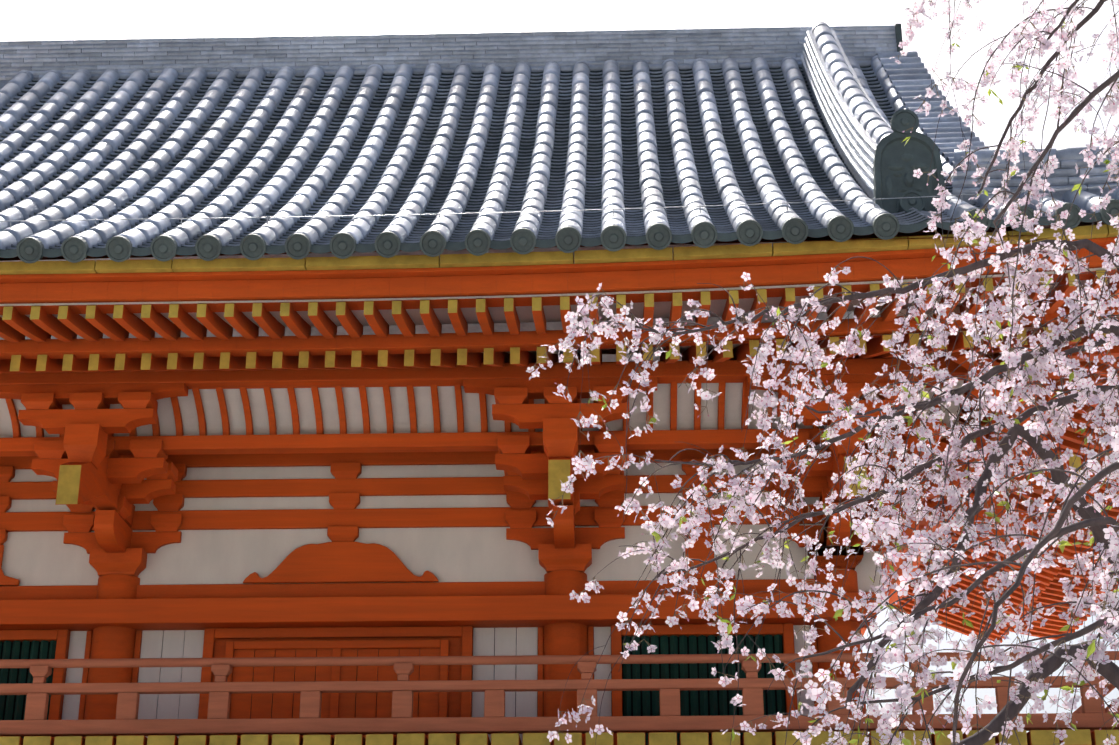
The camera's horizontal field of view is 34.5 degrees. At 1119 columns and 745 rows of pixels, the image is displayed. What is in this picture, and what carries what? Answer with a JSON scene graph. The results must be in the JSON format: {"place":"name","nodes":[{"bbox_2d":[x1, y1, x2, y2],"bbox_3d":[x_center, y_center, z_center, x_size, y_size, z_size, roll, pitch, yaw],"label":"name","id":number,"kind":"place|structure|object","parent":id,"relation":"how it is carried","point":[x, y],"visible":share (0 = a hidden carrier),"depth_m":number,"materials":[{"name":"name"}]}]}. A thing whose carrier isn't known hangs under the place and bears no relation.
{"place":"outdoors","nodes":[
{"label":"outdoors","id":0,"kind":"place"},
{"bbox_2d":[0,380,963,744],"bbox_3d":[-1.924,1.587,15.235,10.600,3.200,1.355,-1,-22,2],"label":"wall","id":1,"kind":"structure","parent":0,"point":[240,556],"depth_m":15.51,"materials":[{"name":"white paint"}]},
{"bbox_2d":[0,0,1118,733],"label":"sky","id":2,"kind":"structure","parent":0,"point":[20,20],"materials":[{"name":"white"}]},
{"label":"ground","id":3,"kind":"structure","parent":0,"visible":0},
{"bbox_2d":[0,220,1104,389],"bbox_3d":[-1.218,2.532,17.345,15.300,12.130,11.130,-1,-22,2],"label":"trim","id":4,"kind":"structure","parent":3,"relation":"on","point":[449,328],"depth_m":20.72,"materials":[{"name":"wood"}]},
{"bbox_2d":[0,294,1064,744],"bbox_3d":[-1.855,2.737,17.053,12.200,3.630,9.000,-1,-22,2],"label":"timber wall frame","id":5,"kind":"object","parent":4,"relation":"on","point":[328,592],"visible":0.67,"depth_m":15.46,"materials":[{"name":"wood"}]},
{"bbox_2d":[0,349,1082,576],"bbox_3d":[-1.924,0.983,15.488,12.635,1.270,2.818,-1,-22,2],"label":"bracket complexes","id":6,"kind":"structure","parent":5,"relation":"attached to","point":[86,466],"depth_m":15.08,"materials":[{"name":"wood"}]},
{"bbox_2d":[0,224,1118,644],"bbox_3d":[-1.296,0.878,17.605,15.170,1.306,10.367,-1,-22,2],"label":"roof eaves","id":7,"kind":"object","parent":5,"relation":"on","point":[90,302],"visible":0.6,"depth_m":12.99,"materials":[{"name":"orange wood"}]},
{"bbox_2d":[0,55,1118,262],"bbox_3d":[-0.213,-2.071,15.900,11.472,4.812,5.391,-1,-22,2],"label":"tiled roof","id":8,"kind":"structure","parent":4,"relation":"on","point":[286,142],"depth_m":15.92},
{"bbox_2d":[0,185,1118,227],"bbox_3d":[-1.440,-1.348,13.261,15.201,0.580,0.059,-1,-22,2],"label":"eave wire","id":9,"kind":"object","parent":8,"relation":"attached to","point":[439,214],"visible":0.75,"depth_m":13.12,"materials":[{"name":"grey metal"}]},
{"bbox_2d":[0,22,1118,213],"bbox_3d":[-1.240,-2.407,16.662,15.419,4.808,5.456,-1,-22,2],"label":"roof ridge","id":10,"kind":"structure","parent":4,"relation":"on","point":[880,158],"depth_m":19.39,"materials":[{"name":"tile"}]},
{"bbox_2d":[0,729,1118,744],"bbox_3d":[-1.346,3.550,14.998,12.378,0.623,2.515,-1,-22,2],"label":"balcony floor","id":11,"kind":"structure","parent":4,"relation":"on","point":[1075,737],"depth_m":13.89,"materials":[{"name":"orange wood"}]},
{"bbox_2d":[0,651,1118,736],"bbox_3d":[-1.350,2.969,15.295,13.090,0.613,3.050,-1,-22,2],"label":"balcony railing","id":12,"kind":"object","parent":11,"relation":"on","point":[220,690],"visible":0.75,"depth_m":14.17,"materials":[{"name":"wood"}]},
{"bbox_2d":[536,0,1118,744],"bbox_3d":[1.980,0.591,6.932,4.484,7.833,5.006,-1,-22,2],"label":"branches","id":13,"kind":"object","parent":3,"relation":"on","point":[1096,522],"depth_m":6.69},
{"bbox_2d":[526,0,1118,744],"bbox_3d":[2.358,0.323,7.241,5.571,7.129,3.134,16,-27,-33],"label":"cherry blossoms","id":14,"kind":"object","parent":13,"relation":"attached to","point":[890,712],"visible":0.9,"depth_m":6.67,"materials":[{"name":"pink plant"}]}
]}

